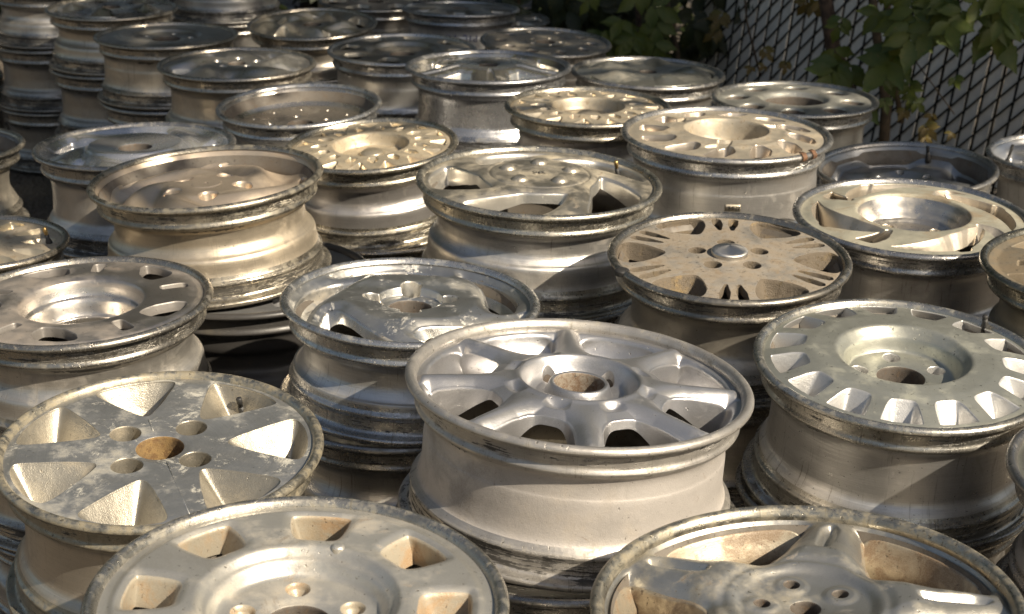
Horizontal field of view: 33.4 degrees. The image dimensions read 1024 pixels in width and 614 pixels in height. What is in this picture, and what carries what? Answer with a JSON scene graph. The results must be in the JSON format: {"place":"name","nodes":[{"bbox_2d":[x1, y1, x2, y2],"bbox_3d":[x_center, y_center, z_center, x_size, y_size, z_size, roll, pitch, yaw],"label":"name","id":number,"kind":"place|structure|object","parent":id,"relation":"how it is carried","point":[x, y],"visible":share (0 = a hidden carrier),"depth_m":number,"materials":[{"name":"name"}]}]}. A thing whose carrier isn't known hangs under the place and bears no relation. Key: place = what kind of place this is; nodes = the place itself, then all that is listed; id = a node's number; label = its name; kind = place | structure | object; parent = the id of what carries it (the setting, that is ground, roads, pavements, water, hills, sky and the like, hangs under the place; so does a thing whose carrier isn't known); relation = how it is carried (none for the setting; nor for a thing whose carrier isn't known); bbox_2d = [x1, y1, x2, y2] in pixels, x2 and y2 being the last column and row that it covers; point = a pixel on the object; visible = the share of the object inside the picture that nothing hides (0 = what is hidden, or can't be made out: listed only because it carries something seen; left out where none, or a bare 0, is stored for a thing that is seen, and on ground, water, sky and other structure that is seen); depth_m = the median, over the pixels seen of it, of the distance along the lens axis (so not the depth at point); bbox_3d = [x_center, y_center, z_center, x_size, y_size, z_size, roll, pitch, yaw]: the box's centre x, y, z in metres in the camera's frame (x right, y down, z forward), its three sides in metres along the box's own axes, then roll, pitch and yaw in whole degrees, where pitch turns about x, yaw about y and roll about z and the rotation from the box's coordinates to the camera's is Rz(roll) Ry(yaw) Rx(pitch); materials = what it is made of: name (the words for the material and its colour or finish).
{"place":"outdoors","nodes":[
{"label":"outdoors","id":0,"kind":"place"},
{"bbox_2d":[0,549,15,613],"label":"alloy wheel","id":1,"kind":"object","parent":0,"point":[7,558],"visible":0.02,"depth_m":2.78,"materials":[{"name":"silver metal"}]},
{"bbox_2d":[0,494,24,552],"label":"alloy wheel","id":2,"kind":"object","parent":1,"relation":"on","point":[12,529],"visible":0.01,"depth_m":2.69,"materials":[{"name":"silver metal"}]},
{"bbox_2d":[0,256,213,435],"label":"alloy wheel","id":3,"kind":"object","parent":2,"relation":"on","point":[68,324],"visible":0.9,"depth_m":2.68,"materials":[{"name":"silver metal"}]},
{"bbox_2d":[0,128,29,216],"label":"alloy wheel","id":4,"kind":"object","parent":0,"point":[12,144],"visible":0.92,"depth_m":4.10,"materials":[{"name":"paint"}]},
{"bbox_2d":[0,215,69,273],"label":"alloy wheel","id":5,"kind":"object","parent":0,"point":[25,241],"visible":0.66,"depth_m":3.18,"materials":[{"name":"silver metal"}]},
{"bbox_2d":[49,67,112,134],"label":"alloy wheel","id":6,"kind":"object","parent":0,"point":[83,108],"visible":0.19,"depth_m":5.58,"materials":[{"name":"silver metal"}]},
{"bbox_2d":[44,0,177,76],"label":"alloy wheel","id":7,"kind":"object","parent":6,"relation":"on","point":[79,24],"visible":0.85,"depth_m":5.52,"materials":[{"name":"silver metal"}]},
{"bbox_2d":[32,122,235,257],"bbox_3d":[-0.787,-0.249,3.601,0.419,0.199,0.419,-1,19,0],"label":"alloy wheel","id":8,"kind":"object","parent":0,"point":[74,163],"visible":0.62,"depth_m":3.51,"materials":[{"name":"silver metal"}]},
{"bbox_2d":[100,102,168,123],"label":"alloy wheel","id":9,"kind":"object","parent":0,"point":[115,115],"visible":0.06,"depth_m":5.03,"materials":[{"name":"silver metal"}]},
{"bbox_2d":[93,22,237,110],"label":"alloy wheel","id":10,"kind":"object","parent":9,"relation":"on","point":[134,55],"visible":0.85,"depth_m":5.02,"materials":[{"name":"silver metal"}]},
{"bbox_2d":[0,371,323,613],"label":"alloy wheel","id":11,"kind":"object","parent":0,"point":[95,477],"visible":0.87,"depth_m":2.16,"materials":[{"name":"silver metal"}]},
{"bbox_2d":[172,20,259,46],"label":"alloy wheel","id":12,"kind":"object","parent":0,"point":[243,38],"visible":0.02,"depth_m":6.17,"materials":[{"name":"silver metal"}]},
{"bbox_2d":[173,0,280,24],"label":"alloy wheel","id":13,"kind":"object","parent":12,"relation":"on","point":[227,12],"visible":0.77,"depth_m":6.12,"materials":[{"name":"silver metal"}]},
{"bbox_2d":[157,47,316,142],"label":"alloy wheel","id":14,"kind":"object","parent":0,"point":[202,84],"visible":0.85,"depth_m":4.53,"materials":[{"name":"silver metal"}]},
{"bbox_2d":[193,242,364,388],"bbox_3d":[-0.496,0.029,3.222,0.472,0.198,0.472,5,20,14],"label":"alloy wheel","id":15,"kind":"object","parent":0,"point":[260,342],"visible":0.11,"depth_m":3.03,"materials":[{"name":"silver metal"}]},
{"bbox_2d":[86,144,331,309],"bbox_3d":[-0.556,-0.154,3.155,0.429,0.189,0.429,-3,20,1],"label":"alloy wheel","id":16,"kind":"object","parent":15,"relation":"on","point":[235,225],"visible":0.91,"depth_m":3.05,"materials":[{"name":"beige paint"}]},
{"bbox_2d":[80,496,509,613],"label":"alloy wheel","id":17,"kind":"object","parent":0,"point":[305,555],"visible":1,"depth_m":1.76,"materials":[{"name":"silver metal"}]},
{"bbox_2d":[215,83,381,146],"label":"alloy wheel","id":18,"kind":"object","parent":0,"point":[281,115],"visible":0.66,"depth_m":4.32,"materials":[{"name":"metal"}]},
{"bbox_2d":[299,0,317,7],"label":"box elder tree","id":19,"kind":"object","parent":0,"point":[306,4],"depth_m":9.17,"materials":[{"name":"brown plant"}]},
{"bbox_2d":[247,7,376,83],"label":"alloy wheel","id":20,"kind":"object","parent":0,"point":[315,33],"visible":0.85,"depth_m":5.30,"materials":[{"name":"silver metal"}]},
{"bbox_2d":[302,433,421,505],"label":"alloy wheel","id":21,"kind":"object","parent":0,"point":[344,468],"visible":0.06,"depth_m":2.54,"materials":[{"name":"silver metal"}]},
{"bbox_2d":[279,257,539,446],"bbox_3d":[-0.159,0.060,2.645,0.399,0.168,0.399,2,20,-1],"label":"alloy wheel","id":22,"kind":"object","parent":21,"relation":"on","point":[363,330],"visible":0.82,"depth_m":2.55,"materials":[{"name":"metal"}]},
{"bbox_2d":[318,0,432,33],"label":"alloy wheel","id":23,"kind":"object","parent":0,"point":[389,15],"visible":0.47,"depth_m":6.41,"materials":[{"name":"silver metal"}]},
{"bbox_2d":[354,246,426,258],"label":"alloy wheel","id":24,"kind":"object","parent":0,"point":[415,252],"visible":0.05,"depth_m":3.60,"materials":[{"name":"silver metal"}]},
{"bbox_2d":[285,118,457,250],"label":"alloy wheel","id":25,"kind":"object","parent":24,"relation":"on","point":[368,196],"visible":0.8,"depth_m":3.61,"materials":[{"name":"silver metal"}]},
{"bbox_2d":[327,33,476,118],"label":"alloy wheel","id":26,"kind":"object","parent":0,"point":[375,63],"visible":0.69,"depth_m":4.84,"materials":[{"name":"silver metal"}]},
{"bbox_2d":[401,0,519,48],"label":"alloy wheel","id":27,"kind":"object","parent":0,"point":[473,22],"visible":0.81,"depth_m":5.77,"materials":[{"name":"silver metal"}]},
{"bbox_2d":[405,49,570,152],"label":"alloy wheel","id":28,"kind":"object","parent":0,"point":[464,95],"visible":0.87,"depth_m":4.29,"materials":[{"name":"silver metal"}]},
{"bbox_2d":[0,0,1023,219],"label":"ground","id":29,"kind":"structure","parent":0,"point":[34,192],"depth_m":6.02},
{"bbox_2d":[0,93,7,129],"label":"alloy wheel","id":30,"kind":"object","parent":29,"relation":"on","point":[2,125],"visible":0.15,"depth_m":6.44,"materials":[{"name":"silver metal"}]},
{"bbox_2d":[0,69,3,92],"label":"alloy wheel","id":31,"kind":"object","parent":30,"relation":"on","point":[1,78],"visible":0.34,"depth_m":6.39,"materials":[{"name":"silver metal"}]},
{"bbox_2d":[0,107,60,173],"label":"alloy wheel","id":32,"kind":"object","parent":29,"relation":"on","point":[33,130],"visible":0.22,"depth_m":6.12,"materials":[{"name":"silver metal"}]},
{"bbox_2d":[0,46,62,113],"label":"alloy wheel","id":33,"kind":"object","parent":32,"relation":"on","point":[29,85],"visible":0.38,"depth_m":6.05,"materials":[{"name":"silver metal"}]},
{"bbox_2d":[0,0,64,49],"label":"alloy wheel","id":34,"kind":"object","parent":33,"relation":"on","point":[26,25],"visible":0.49,"depth_m":5.99,"materials":[{"name":"silver metal"}]},
{"bbox_2d":[0,0,791,30],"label":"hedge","id":35,"kind":"object","parent":29,"relation":"on","point":[676,9],"visible":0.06,"depth_m":8.46,"materials":[{"name":"green plant"}]},
{"bbox_2d":[500,0,752,62],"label":"bush","id":36,"kind":"object","parent":29,"relation":"on","point":[634,27],"visible":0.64,"depth_m":6.66,"materials":[{"name":"green plant"}]},
{"bbox_2d":[665,0,1023,142],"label":"climbing vine","id":37,"kind":"object","parent":29,"relation":"on","point":[928,26],"visible":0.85,"depth_m":5.11,"materials":[{"name":"green plant"}]},
{"bbox_2d":[700,0,1023,195],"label":"fence","id":38,"kind":"object","parent":29,"relation":"on","point":[769,23],"visible":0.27,"depth_m":6.09,"materials":[{"name":"metal"}]},
{"bbox_2d":[505,582,535,588],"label":"alloy wheel","id":39,"kind":"object","parent":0,"point":[517,585],"depth_m":2.51,"materials":[{"name":"silver metal"}]},
{"bbox_2d":[395,500,735,613],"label":"alloy wheel","id":40,"kind":"object","parent":39,"relation":"on","point":[523,600],"visible":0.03,"depth_m":2.08,"materials":[{"name":"silver metal"}]},
{"bbox_2d":[398,318,753,593],"bbox_3d":[0.081,0.182,2.249,0.454,0.195,0.454,4,19,-1],"label":"alloy wheel","id":41,"kind":"object","parent":40,"relation":"on","point":[566,455],"visible":0.99,"depth_m":2.13,"materials":[{"name":"silver metal"}]},
{"bbox_2d":[480,27,611,86],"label":"alloy wheel","id":42,"kind":"object","parent":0,"point":[571,47],"visible":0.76,"depth_m":5.15,"materials":[{"name":"silver metal"}]},
{"bbox_2d":[504,86,671,161],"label":"alloy wheel","id":43,"kind":"object","parent":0,"point":[591,118],"visible":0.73,"depth_m":3.78,"materials":[{"name":"silver metal"}]},
{"bbox_2d":[571,56,725,107],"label":"alloy wheel","id":44,"kind":"object","parent":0,"point":[673,82],"visible":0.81,"depth_m":4.44,"materials":[{"name":"silver metal"}]},
{"bbox_2d":[621,106,832,223],"bbox_3d":[0.434,-0.267,3.502,0.429,0.204,0.429,1,21,0],"label":"alloy wheel","id":45,"kind":"object","parent":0,"point":[729,159],"visible":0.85,"depth_m":3.37,"materials":[{"name":"metal"}]},
{"bbox_2d":[723,401,770,507],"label":"alloy wheel","id":46,"kind":"object","parent":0,"point":[734,451],"visible":0.01,"depth_m":2.71,"materials":[{"name":"silver metal"}]},
{"bbox_2d":[607,212,852,410],"bbox_3d":[0.350,-0.007,2.794,0.394,0.203,0.394,1,24,0],"label":"alloy wheel","id":47,"kind":"object","parent":46,"relation":"on","point":[727,287],"visible":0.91,"depth_m":2.70,"materials":[{"name":"silver metal"}]},
{"bbox_2d":[711,81,878,186],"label":"alloy wheel","id":48,"kind":"object","parent":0,"point":[842,115],"visible":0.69,"depth_m":4.17,"materials":[{"name":"silver metal"}]},
{"bbox_2d":[590,505,1023,613],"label":"alloy wheel","id":49,"kind":"object","parent":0,"point":[787,559],"visible":1,"depth_m":1.88,"materials":[{"name":"silver metal"}]},
{"bbox_2d":[735,460,1023,563],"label":"alloy wheel","id":50,"kind":"object","parent":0,"point":[994,555],"visible":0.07,"depth_m":2.36,"materials":[{"name":"silver metal"}]},
{"bbox_2d":[742,299,1023,551],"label":"alloy wheel","id":51,"kind":"object","parent":50,"relation":"on","point":[910,411],"visible":0.94,"depth_m":2.32,"materials":[{"name":"paint"}]},
{"bbox_2d":[792,178,1023,317],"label":"alloy wheel","id":52,"kind":"object","parent":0,"point":[916,240],"visible":0.73,"depth_m":2.99,"materials":[{"name":"silver metal"}]},
{"bbox_2d":[817,141,999,192],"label":"alloy wheel","id":53,"kind":"object","parent":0,"point":[934,162],"visible":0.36,"depth_m":3.87,"materials":[{"name":"silver metal"}]},
{"bbox_2d":[979,228,1023,338],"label":"alloy wheel","id":54,"kind":"object","parent":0,"point":[1001,258],"visible":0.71,"depth_m":2.69,"materials":[{"name":"silver metal"}]},
{"bbox_2d":[986,134,1023,209],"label":"alloy wheel","id":55,"kind":"object","parent":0,"point":[1005,155],"visible":0.69,"depth_m":3.94,"materials":[{"name":"silver metal"}]},
{"bbox_2d":[998,427,1023,597],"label":"alloy wheel","id":56,"kind":"object","parent":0,"point":[1011,566],"visible":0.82,"depth_m":2.15,"materials":[{"name":"silver metal"}]},
{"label":"alloy wheel","id":57,"kind":"object","parent":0,"visible":0},
{"bbox_2d":[512,12,550,26],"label":"alloy wheel","id":58,"kind":"object","parent":57,"relation":"on","point":[532,19],"visible":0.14,"depth_m":6.59,"materials":[{"name":"silver metal"}]},
{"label":"alloy wheel","id":59,"kind":"object","parent":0,"visible":0},
{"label":"alloy wheel","id":60,"kind":"object","parent":59,"relation":"on","visible":0},
{"bbox_2d":[589,311,623,323],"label":"alloy wheel","id":61,"kind":"object","parent":60,"relation":"on","point":[613,318],"depth_m":3.00,"materials":[{"name":"silver metal"}]},
{"bbox_2d":[415,146,662,319],"bbox_3d":[0.046,-0.151,3.136,0.449,0.218,0.449,2,21,-1],"label":"alloy wheel","id":62,"kind":"object","parent":61,"relation":"on","point":[546,224],"visible":0.88,"depth_m":3.00,"materials":[{"name":"silver metal"}]}
]}

